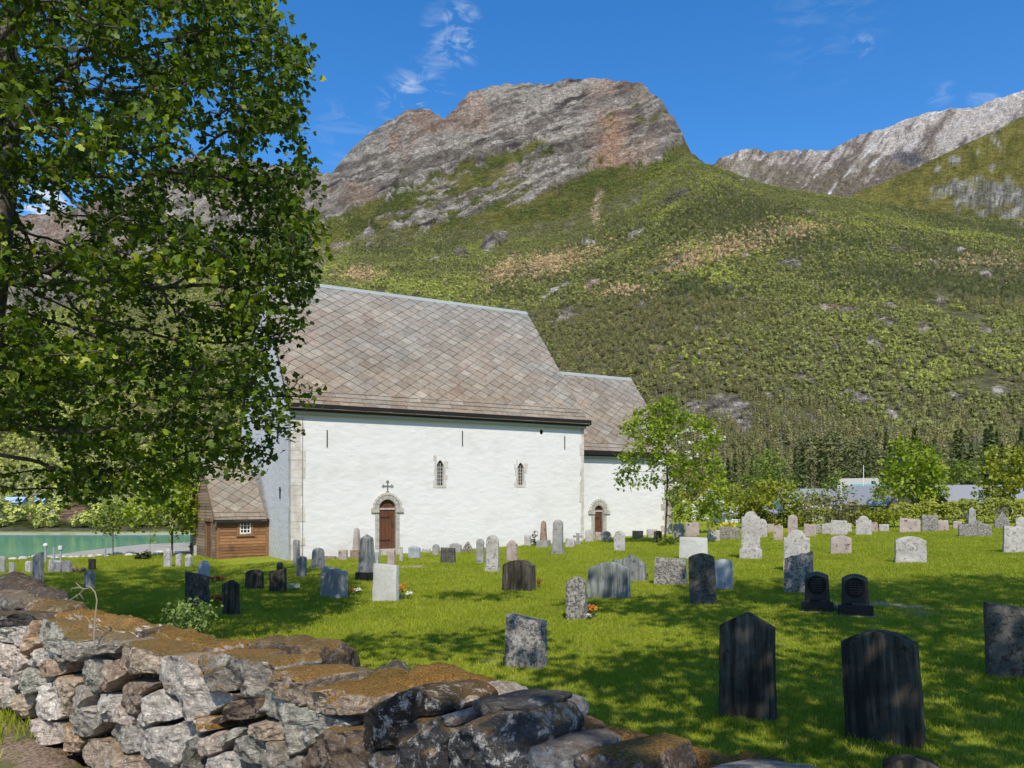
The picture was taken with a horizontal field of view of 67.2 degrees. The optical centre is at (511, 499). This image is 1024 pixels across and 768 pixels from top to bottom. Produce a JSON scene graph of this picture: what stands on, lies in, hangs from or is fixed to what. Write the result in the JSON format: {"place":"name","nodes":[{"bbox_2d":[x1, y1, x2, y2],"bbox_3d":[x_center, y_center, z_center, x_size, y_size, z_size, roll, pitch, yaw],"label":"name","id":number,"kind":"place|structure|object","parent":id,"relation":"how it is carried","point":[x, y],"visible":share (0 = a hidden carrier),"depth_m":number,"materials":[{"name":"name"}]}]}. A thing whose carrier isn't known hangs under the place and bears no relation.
{"place":"outdoors","nodes":[
{"label":"outdoors","id":0,"kind":"place"},
{"bbox_2d":[0,534,190,556],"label":"water","id":1,"kind":"structure","parent":0,"point":[16,545],"depth_m":133.59,"materials":[{"name":"teal liquid"}]},
{"bbox_2d":[0,78,1023,531],"bbox_3d":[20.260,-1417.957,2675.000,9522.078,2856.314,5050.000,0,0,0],"label":"mountain","id":2,"kind":"structure","parent":0,"point":[546,138],"depth_m":1671.42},
{"bbox_2d":[0,149,1023,528],"bbox_3d":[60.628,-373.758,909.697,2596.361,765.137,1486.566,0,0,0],"label":"hillside forest","id":3,"kind":"object","parent":2,"relation":"on","point":[1000,337],"visible":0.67,"depth_m":781.73,"materials":[{"name":"green plant"}]},
{"bbox_2d":[0,509,1023,767],"bbox_3d":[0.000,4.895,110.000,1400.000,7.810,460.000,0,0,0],"label":"ground","id":4,"kind":"structure","parent":0,"point":[26,751],"depth_m":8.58,"materials":[{"name":"green plant"}]},
{"bbox_2d":[32,552,43,580],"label":"gravestone","id":5,"kind":"object","parent":4,"relation":"on","point":[38,567],"visible":0.7,"depth_m":25.48,"materials":[{"name":"grey stone"}]},
{"bbox_2d":[48,559,62,571],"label":"gravestone","id":6,"kind":"object","parent":4,"relation":"on","point":[55,565],"visible":0.59,"depth_m":29.59,"materials":[{"name":"stone"}]},
{"bbox_2d":[84,570,94,588],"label":"gravestone","id":7,"kind":"object","parent":4,"relation":"on","point":[89,577],"visible":0.88,"depth_m":22.83,"materials":[{"name":"stone"}]},
{"bbox_2d":[84,495,138,554],"bbox_3d":[-20.351,1.326,38.880,2.386,3.349,1.980,0,0,0],"label":"shore tree","id":8,"kind":"object","parent":4,"relation":"on","point":[104,518],"visible":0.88,"depth_m":38.80,"materials":[{"name":"green plant"}]},
{"bbox_2d":[112,437,207,556],"bbox_3d":[-16.502,-0.209,37.081,4.798,6.218,3.618,0,0,0],"label":"shore tree","id":9,"kind":"object","parent":4,"relation":"on","point":[179,508],"visible":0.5,"depth_m":36.80,"materials":[{"name":"green plant"}]},
{"bbox_2d":[163,549,171,566],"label":"gravestone","id":10,"kind":"object","parent":4,"relation":"on","point":[167,557],"visible":0.64,"depth_m":30.24,"materials":[{"name":"stone"}]},
{"bbox_2d":[0,0,336,509],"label":"maple tree","id":11,"kind":"object","parent":4,"relation":"on","point":[269,110],"visible":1,"depth_m":11.44,"materials":[{"name":"green plant"}]},
{"bbox_2d":[160,597,222,635],"bbox_3d":[-2.591,1.656,6.207,0.510,1.752,0.407,0,0,0],"label":"green shrub","id":12,"kind":"object","parent":4,"relation":"on","point":[184,615],"visible":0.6,"depth_m":6.17,"materials":[{"name":"green plant"}]},
{"bbox_2d":[185,572,209,607],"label":"gravestone","id":13,"kind":"object","parent":4,"relation":"on","point":[197,585],"visible":0.62,"depth_m":18.09,"materials":[{"name":"stone"}]},
{"bbox_2d":[198,561,209,575],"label":"gravestone","id":14,"kind":"object","parent":4,"relation":"on","point":[203,567],"visible":0.54,"depth_m":24.34,"materials":[{"name":"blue stone"}]},
{"bbox_2d":[187,457,269,558],"bbox_3d":[-13.705,0.632,36.832,2.530,5.320,5.619,0,0,-35],"label":"wooden porch","id":15,"kind":"object","parent":4,"relation":"on","point":[231,515],"visible":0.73,"depth_m":35.15,"materials":[{"name":"brown wood"}]},
{"bbox_2d":[236,523,254,536],"bbox_3d":[-12.043,1.256,34.775,0.800,0.760,0.125,0,0,-35],"label":"window","id":16,"kind":"structure","parent":15,"relation":"in","point":[243,529],"depth_m":34.81,"materials":[{"name":"white paint"}]},
{"bbox_2d":[222,580,239,615],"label":"gravestone","id":17,"kind":"object","parent":4,"relation":"on","point":[231,596],"visible":0.76,"depth_m":16.70,"materials":[{"name":"stone"}]},
{"bbox_2d":[245,569,263,589],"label":"gravestone","id":18,"kind":"object","parent":4,"relation":"on","point":[254,578],"visible":0.72,"depth_m":21.34,"materials":[{"name":"stone"}]},
{"bbox_2d":[269,568,286,592],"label":"gravestone","id":19,"kind":"object","parent":4,"relation":"on","point":[277,580],"visible":0.6,"depth_m":20.45,"materials":[{"name":"stone"}]},
{"bbox_2d":[293,539,299,564],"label":"gravestone","id":20,"kind":"object","parent":4,"relation":"on","point":[296,548],"visible":0.54,"depth_m":28.77,"materials":[{"name":"grey stone"}]},
{"bbox_2d":[296,556,306,576],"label":"gravestone","id":21,"kind":"object","parent":4,"relation":"on","point":[301,565],"visible":0.69,"depth_m":24.34,"materials":[{"name":"stone"}]},
{"bbox_2d":[309,548,327,568],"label":"gravestone","id":22,"kind":"object","parent":4,"relation":"on","point":[318,558],"visible":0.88,"depth_m":27.53,"materials":[{"name":"stone"}]},
{"bbox_2d":[320,567,347,598],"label":"gravestone","id":23,"kind":"object","parent":4,"relation":"on","point":[334,582],"visible":0.7,"depth_m":19.03,"materials":[{"name":"grey stone"}]},
{"bbox_2d":[350,528,359,557],"bbox_3d":[-6.396,1.880,31.721,0.416,1.497,0.395,0,0,20],"label":"grave obelisk","id":24,"kind":"object","parent":4,"relation":"on","point":[354,552],"visible":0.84,"depth_m":31.61,"materials":[{"name":"pink stone"}]},
{"bbox_2d":[355,534,375,580],"bbox_3d":[-4.298,1.805,22.824,0.520,1.590,0.494,0,0,32],"label":"grave obelisk","id":25,"kind":"object","parent":4,"relation":"on","point":[366,561],"visible":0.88,"depth_m":22.68,"materials":[{"name":"black stone"}]},
{"bbox_2d":[372,563,398,601],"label":"gravestone","id":26,"kind":"object","parent":4,"relation":"on","point":[385,582],"visible":0.86,"depth_m":18.09,"materials":[{"name":"stone"}]},
{"bbox_2d":[387,549,395,564],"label":"gravestone","id":27,"kind":"object","parent":4,"relation":"on","point":[391,556],"visible":0.67,"depth_m":27.86,"materials":[{"name":"pink stone"}]},
{"bbox_2d":[0,571,817,767],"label":"stone wall","id":28,"kind":"structure","parent":4,"relation":"on","point":[127,691],"depth_m":3.34,"materials":[{"name":"grey stone"}]},
{"bbox_2d":[70,583,97,644],"bbox_3d":[-2.656,0.724,4.757,0.198,0.427,0.032,0,0,12],"label":"dry stalk","id":29,"kind":"object","parent":28,"relation":"on","point":[95,608],"visible":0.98,"depth_m":4.75,"materials":[{"name":"beige plant"}]},
{"bbox_2d":[408,546,420,558],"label":"gravestone","id":30,"kind":"object","parent":4,"relation":"on","point":[414,551],"visible":0.62,"depth_m":30.74,"materials":[{"name":"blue stone"}]},
{"bbox_2d":[440,547,455,562],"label":"gravestone","id":31,"kind":"object","parent":4,"relation":"on","point":[448,555],"visible":0.64,"depth_m":27.94,"materials":[{"name":"stone"}]},
{"bbox_2d":[239,277,674,559],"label":"stone church","id":32,"kind":"structure","parent":4,"relation":"on","point":[440,423],"depth_m":35.82,"materials":[{"name":"white paint"}]},
{"bbox_2d":[433,456,447,487],"bbox_3d":[-3.247,-1.266,34.628,0.735,1.451,0.210,0,0,-29],"label":"window","id":33,"kind":"structure","parent":32,"relation":"in","point":[438,471],"depth_m":34.64,"materials":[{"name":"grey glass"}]},
{"bbox_2d":[514,460,527,486],"bbox_3d":[0.378,-1.259,36.599,0.739,1.316,0.210,0,0,-29],"label":"window","id":34,"kind":"structure","parent":32,"relation":"in","point":[518,474],"depth_m":36.61,"materials":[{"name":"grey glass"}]},
{"bbox_2d":[476,539,484,563],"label":"gravestone","id":35,"kind":"object","parent":4,"relation":"on","point":[479,550],"visible":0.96,"depth_m":27.57,"materials":[{"name":"grey stone"}]},
{"bbox_2d":[485,535,499,571],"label":"gravestone","id":36,"kind":"object","parent":4,"relation":"on","point":[492,552],"visible":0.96,"depth_m":24.11,"materials":[{"name":"stone"}]},
{"bbox_2d":[506,540,517,560],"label":"gravestone","id":37,"kind":"object","parent":4,"relation":"on","point":[511,549],"visible":0.73,"depth_m":27.94,"materials":[{"name":"pink stone"}]},
{"bbox_2d":[502,560,535,590],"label":"gravestone","id":38,"kind":"object","parent":4,"relation":"on","point":[517,575],"visible":0.79,"depth_m":19.16,"materials":[{"name":"stone"}]},
{"bbox_2d":[505,613,547,669],"bbox_3d":[0.197,2.089,10.687,0.554,0.982,0.310,0,0,24],"label":"gravestone","id":39,"kind":"object","parent":4,"relation":"on","point":[526,645],"visible":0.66,"depth_m":10.56,"materials":[{"name":"stone"}]},
{"bbox_2d":[536,520,550,547],"bbox_3d":[1.427,1.642,34.894,0.532,1.430,0.505,0,0,20],"label":"grave obelisk","id":40,"kind":"object","parent":4,"relation":"on","point":[543,541],"visible":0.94,"depth_m":34.77,"materials":[{"name":"pink stone"}]},
{"bbox_2d":[551,520,564,554],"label":"gravestone","id":41,"kind":"object","parent":4,"relation":"on","point":[557,543],"visible":0.88,"depth_m":30.41,"materials":[{"name":"grey stone"}]},
{"bbox_2d":[566,576,586,619],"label":"gravestone","id":42,"kind":"object","parent":4,"relation":"on","point":[576,596],"visible":0.75,"depth_m":14.51,"materials":[{"name":"stone"}]},
{"bbox_2d":[587,562,630,598],"bbox_3d":[2.181,1.938,17.322,0.974,1.088,0.197,0,0,20],"label":"gravestone","id":43,"kind":"object","parent":4,"relation":"on","point":[608,579],"visible":0.7,"depth_m":17.24,"materials":[{"name":"stone"}]},
{"bbox_2d":[614,531,624,550],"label":"gravestone","id":44,"kind":"object","parent":4,"relation":"on","point":[619,540],"visible":0.72,"depth_m":30.98,"materials":[{"name":"stone"}]},
{"bbox_2d":[613,555,645,580],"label":"gravestone","id":45,"kind":"object","parent":4,"relation":"on","point":[635,565],"visible":0.45,"depth_m":20.48,"materials":[{"name":"stone"}]},
{"bbox_2d":[654,557,686,584],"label":"gravestone","id":46,"kind":"object","parent":4,"relation":"on","point":[670,570],"visible":0.67,"depth_m":19.39,"materials":[{"name":"stone"}]},
{"bbox_2d":[657,534,686,545],"bbox_3d":[6.905,1.810,33.404,1.496,0.663,0.741,0,0,0],"label":"weed clump","id":47,"kind":"object","parent":4,"relation":"on","point":[663,541],"visible":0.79,"depth_m":33.30,"materials":[{"name":"green plant"}]},
{"bbox_2d":[612,392,734,538],"bbox_3d":[7.093,-1.295,33.998,5.129,6.884,3.578,0,0,-20],"label":"rowan tree","id":48,"kind":"object","parent":4,"relation":"on","point":[656,434],"visible":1,"depth_m":33.89,"materials":[{"name":"green plant"}]},
{"bbox_2d":[673,522,684,537],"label":"gravestone","id":49,"kind":"object","parent":4,"relation":"on","point":[678,528],"visible":0.7,"depth_m":38.30,"materials":[{"name":"grey stone"}]},
{"bbox_2d":[685,522,699,536],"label":"gravestone","id":50,"kind":"object","parent":4,"relation":"on","point":[692,529],"visible":0.7,"depth_m":39.07,"materials":[{"name":"pink stone"}]},
{"bbox_2d":[679,537,707,558],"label":"gravestone","id":51,"kind":"object","parent":4,"relation":"on","point":[689,547],"visible":0.62,"depth_m":26.46,"materials":[{"name":"stone"}]},
{"bbox_2d":[688,553,716,604],"bbox_3d":[3.932,1.759,15.867,0.561,1.328,0.186,-3,-1,14],"label":"gravestone","id":52,"kind":"object","parent":4,"relation":"on","point":[702,579],"visible":0.84,"depth_m":15.80,"materials":[{"name":"stone"}]},
{"bbox_2d":[669,469,743,530],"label":"tree","id":53,"kind":"object","parent":4,"relation":"on","point":[691,499],"visible":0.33,"depth_m":42.26,"materials":[{"name":"green plant"}]},
{"bbox_2d":[707,530,719,540],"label":"gravestone","id":54,"kind":"object","parent":4,"relation":"on","point":[712,535],"visible":0.63,"depth_m":35.61,"materials":[{"name":"stone"}]},
{"bbox_2d":[715,559,732,588],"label":"gravestone","id":55,"kind":"object","parent":4,"relation":"on","point":[724,572],"visible":0.64,"depth_m":18.14,"materials":[{"name":"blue stone"}]},
{"bbox_2d":[719,526,739,538],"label":"gravestone","id":56,"kind":"object","parent":4,"relation":"on","point":[729,532],"visible":0.65,"depth_m":36.03,"materials":[{"name":"stone"}]},
{"bbox_2d":[728,452,741,502],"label":"spruce tree","id":57,"kind":"object","parent":4,"relation":"on","point":[734,466],"visible":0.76,"depth_m":232.26,"materials":[{"name":"green plant"}]},
{"bbox_2d":[710,500,777,522],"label":"house","id":58,"kind":"structure","parent":4,"relation":"on","point":[732,519],"depth_m":67.94,"materials":[{"name":"white paint"}]},
{"bbox_2d":[718,612,777,721],"bbox_3d":[2.450,1.846,8.002,0.569,1.344,0.201,0,0,30],"label":"gravestone","id":59,"kind":"object","parent":4,"relation":"on","point":[747,670],"visible":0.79,"depth_m":7.92,"materials":[{"name":"stone"}]},
{"bbox_2d":[739,511,761,558],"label":"gravestone","id":60,"kind":"object","parent":4,"relation":"on","point":[750,542],"visible":1,"depth_m":25.67,"materials":[{"name":"stone"}]},
{"bbox_2d":[738,448,797,495],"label":"birch tree","id":61,"kind":"object","parent":4,"relation":"on","point":[765,463],"visible":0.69,"depth_m":104.63,"materials":[{"name":"green plant"}]},
{"bbox_2d":[734,474,819,527],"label":"round bush","id":62,"kind":"object","parent":4,"relation":"on","point":[769,499],"visible":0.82,"depth_m":44.76,"materials":[{"name":"green plant"}]},
{"bbox_2d":[773,524,782,539],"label":"gravestone","id":63,"kind":"object","parent":4,"relation":"on","point":[778,531],"visible":0.73,"depth_m":34.63,"materials":[{"name":"pink stone"}]},
{"bbox_2d":[788,515,797,534],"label":"gravestone","id":64,"kind":"object","parent":4,"relation":"on","point":[792,522],"visible":0.56,"depth_m":34.01,"materials":[{"name":"pink stone"}]},
{"bbox_2d":[783,529,809,569],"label":"gravestone","id":65,"kind":"object","parent":4,"relation":"on","point":[796,542],"visible":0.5,"depth_m":21.68,"materials":[{"name":"stone"}]},
{"bbox_2d":[784,551,812,592],"bbox_3d":[6.440,1.748,17.295,0.642,1.214,0.227,0,0,20],"label":"gravestone","id":66,"kind":"object","parent":4,"relation":"on","point":[798,568],"visible":0.59,"depth_m":17.21,"materials":[{"name":"stone"}]},
{"bbox_2d":[793,445,809,488],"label":"spruce tree","id":67,"kind":"object","parent":4,"relation":"on","point":[802,458],"visible":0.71,"depth_m":167.43,"materials":[{"name":"green plant"}]},
{"bbox_2d":[766,484,840,520],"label":"house","id":68,"kind":"structure","parent":4,"relation":"on","point":[805,491],"depth_m":94.60,"materials":[{"name":"white paint"}]},
{"bbox_2d":[790,433,829,488],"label":"pine tree","id":69,"kind":"object","parent":4,"relation":"on","point":[807,446],"visible":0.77,"depth_m":222.43,"materials":[{"name":"green plant"}]},
{"bbox_2d":[804,524,815,536],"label":"gravestone","id":70,"kind":"object","parent":4,"relation":"on","point":[809,530],"visible":0.65,"depth_m":36.19,"materials":[{"name":"pink stone"}]},
{"bbox_2d":[800,572,834,613],"bbox_3d":[5.749,1.837,14.500,0.636,0.972,0.340,-2,-1,24],"label":"gravestone","id":71,"kind":"object","parent":4,"relation":"on","point":[817,594],"visible":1,"depth_m":14.42,"materials":[{"name":"grey stone"}]},
{"bbox_2d":[738,507,898,526],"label":"hedge","id":72,"kind":"object","parent":4,"relation":"on","point":[782,514],"visible":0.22,"depth_m":45.59,"materials":[{"name":"green plant"}]},
{"bbox_2d":[819,453,830,488],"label":"spruce tree","id":73,"kind":"object","parent":4,"relation":"on","point":[826,473],"visible":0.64,"depth_m":214.84,"materials":[{"name":"green plant"}]},
{"bbox_2d":[795,490,868,524],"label":"sprawling bush","id":74,"kind":"object","parent":4,"relation":"on","point":[839,515],"visible":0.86,"depth_m":41.71,"materials":[{"name":"green plant"}]},
{"bbox_2d":[813,433,855,483],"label":"pine tree","id":75,"kind":"object","parent":4,"relation":"on","point":[833,445],"visible":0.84,"depth_m":222.20,"materials":[{"name":"green plant"}]},
{"bbox_2d":[813,469,856,498],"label":"garden tree","id":76,"kind":"object","parent":4,"relation":"on","point":[838,482],"visible":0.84,"depth_m":86.00,"materials":[{"name":"green plant"}]},
{"bbox_2d":[831,520,847,534],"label":"gravestone","id":77,"kind":"object","parent":4,"relation":"on","point":[838,527],"visible":0.7,"depth_m":36.59,"materials":[{"name":"stone"}]},
{"bbox_2d":[830,535,851,553],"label":"gravestone","id":78,"kind":"object","parent":4,"relation":"on","point":[841,543],"visible":0.73,"depth_m":26.40,"materials":[{"name":"pink stone"}]},
{"bbox_2d":[836,574,875,617],"bbox_3d":[6.232,1.831,13.979,0.669,0.980,0.340,-2,-1,24],"label":"gravestone","id":79,"kind":"object","parent":4,"relation":"on","point":[855,596],"visible":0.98,"depth_m":13.90,"materials":[{"name":"grey stone"}]},
{"bbox_2d":[837,475,882,488],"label":"house","id":80,"kind":"structure","parent":4,"relation":"on","point":[849,481],"depth_m":164.27,"materials":[{"name":"white paint"}]},
{"bbox_2d":[839,437,886,481],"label":"pine tree","id":81,"kind":"object","parent":4,"relation":"on","point":[863,448],"visible":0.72,"depth_m":216.03,"materials":[{"name":"green plant"}]},
{"bbox_2d":[855,516,871,534],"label":"gravestone","id":82,"kind":"object","parent":4,"relation":"on","point":[863,525],"visible":0.77,"depth_m":35.91,"materials":[{"name":"stone"}]},
{"bbox_2d":[829,480,916,517],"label":"house","id":83,"kind":"structure","parent":4,"relation":"on","point":[863,491],"depth_m":86.61,"materials":[{"name":"white paint"}]},
{"bbox_2d":[845,504,910,528],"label":"yellow bush","id":84,"kind":"object","parent":4,"relation":"on","point":[888,515],"visible":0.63,"depth_m":41.46,"materials":[{"name":"green plant"}]},
{"bbox_2d":[864,448,891,480],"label":"pine tree","id":85,"kind":"object","parent":4,"relation":"on","point":[878,455],"visible":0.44,"depth_m":211.54,"materials":[{"name":"green plant"}]},
{"bbox_2d":[867,481,892,504],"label":"garden bush","id":86,"kind":"object","parent":4,"relation":"on","point":[878,490],"visible":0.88,"depth_m":72.06,"materials":[{"name":"green plant"}]},
{"bbox_2d":[841,630,925,750],"bbox_3d":[3.429,1.852,7.125,0.668,1.278,0.210,-5,-3,41],"label":"gravestone","id":87,"kind":"object","parent":4,"relation":"on","point":[882,687],"visible":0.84,"depth_m":7.03,"materials":[{"name":"stone"}]},
{"bbox_2d":[899,518,920,531],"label":"gravestone","id":88,"kind":"object","parent":4,"relation":"on","point":[908,525],"visible":0.62,"depth_m":36.87,"materials":[{"name":"pink stone"}]},
{"bbox_2d":[894,536,926,563],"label":"gravestone","id":89,"kind":"object","parent":4,"relation":"on","point":[909,548],"visible":0.76,"depth_m":22.79,"materials":[{"name":"stone"}]},
{"bbox_2d":[882,754,940,767],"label":"gravestone","id":90,"kind":"object","parent":4,"relation":"on","point":[904,761],"visible":1,"depth_m":5.48,"materials":[{"name":"stone"}]},
{"bbox_2d":[872,435,954,517],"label":"broadleaf tree","id":91,"kind":"object","parent":4,"relation":"on","point":[928,464],"visible":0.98,"depth_m":77.27,"materials":[{"name":"green plant"}]},
{"bbox_2d":[921,515,938,531],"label":"gravestone","id":92,"kind":"object","parent":4,"relation":"on","point":[929,522],"visible":0.72,"depth_m":36.71,"materials":[{"name":"stone"}]},
{"bbox_2d":[918,446,957,485],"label":"pine tree","id":93,"kind":"object","parent":4,"relation":"on","point":[937,450],"visible":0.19,"depth_m":198.87,"materials":[{"name":"green plant"}]},
{"bbox_2d":[887,497,1023,525],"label":"hedge","id":94,"kind":"object","parent":4,"relation":"on","point":[946,509],"visible":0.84,"depth_m":42.20,"materials":[{"name":"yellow plant"}]},
{"bbox_2d":[932,458,981,484],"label":"tree","id":95,"kind":"object","parent":4,"relation":"on","point":[958,473],"visible":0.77,"depth_m":99.43,"materials":[{"name":"green plant"}]},
{"bbox_2d":[948,429,967,484],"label":"spruce tree","id":96,"kind":"object","parent":4,"relation":"on","point":[956,437],"visible":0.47,"depth_m":215.66,"materials":[{"name":"green plant"}]},
{"bbox_2d":[914,480,1023,517],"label":"house","id":97,"kind":"structure","parent":4,"relation":"on","point":[956,492],"depth_m":78.22,"materials":[{"name":"white paint"}]},
{"bbox_2d":[954,444,988,484],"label":"pine tree","id":98,"kind":"object","parent":4,"relation":"on","point":[979,451],"visible":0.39,"depth_m":213.28,"materials":[{"name":"green plant"}]},
{"bbox_2d":[961,441,983,484],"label":"spruce tree","id":99,"kind":"object","parent":4,"relation":"on","point":[970,455],"visible":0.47,"depth_m":195.88,"materials":[{"name":"green plant"}]},
{"bbox_2d":[958,521,991,536],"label":"gravestone","id":100,"kind":"object","parent":4,"relation":"on","point":[975,528],"visible":0.7,"depth_m":32.62,"materials":[{"name":"stone"}]},
{"bbox_2d":[977,424,1002,484],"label":"spruce tree","id":101,"kind":"object","parent":4,"relation":"on","point":[991,433],"visible":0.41,"depth_m":210.97,"materials":[{"name":"green plant"}]},
{"bbox_2d":[970,442,1023,514],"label":"layered tree","id":102,"kind":"object","parent":4,"relation":"on","point":[1011,487],"visible":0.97,"depth_m":65.79,"materials":[{"name":"green plant"}]},
{"bbox_2d":[994,512,1009,527],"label":"gravestone","id":103,"kind":"object","parent":4,"relation":"on","point":[1001,520],"visible":0.59,"depth_m":37.93,"materials":[{"name":"stone"}]},
{"bbox_2d":[983,601,1023,677],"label":"gravestone","id":104,"kind":"object","parent":4,"relation":"on","point":[1004,636],"visible":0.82,"depth_m":9.29,"materials":[{"name":"stone"}]},
{"bbox_2d":[1002,526,1023,552],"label":"gravestone","id":105,"kind":"object","parent":4,"relation":"on","point":[1013,538],"visible":0.84,"depth_m":24.98,"materials":[{"name":"stone"}]},
{"bbox_2d":[0,0,1023,215],"label":"sky","id":106,"kind":"structure","parent":0,"point":[769,76],"materials":[{"name":"blue"}]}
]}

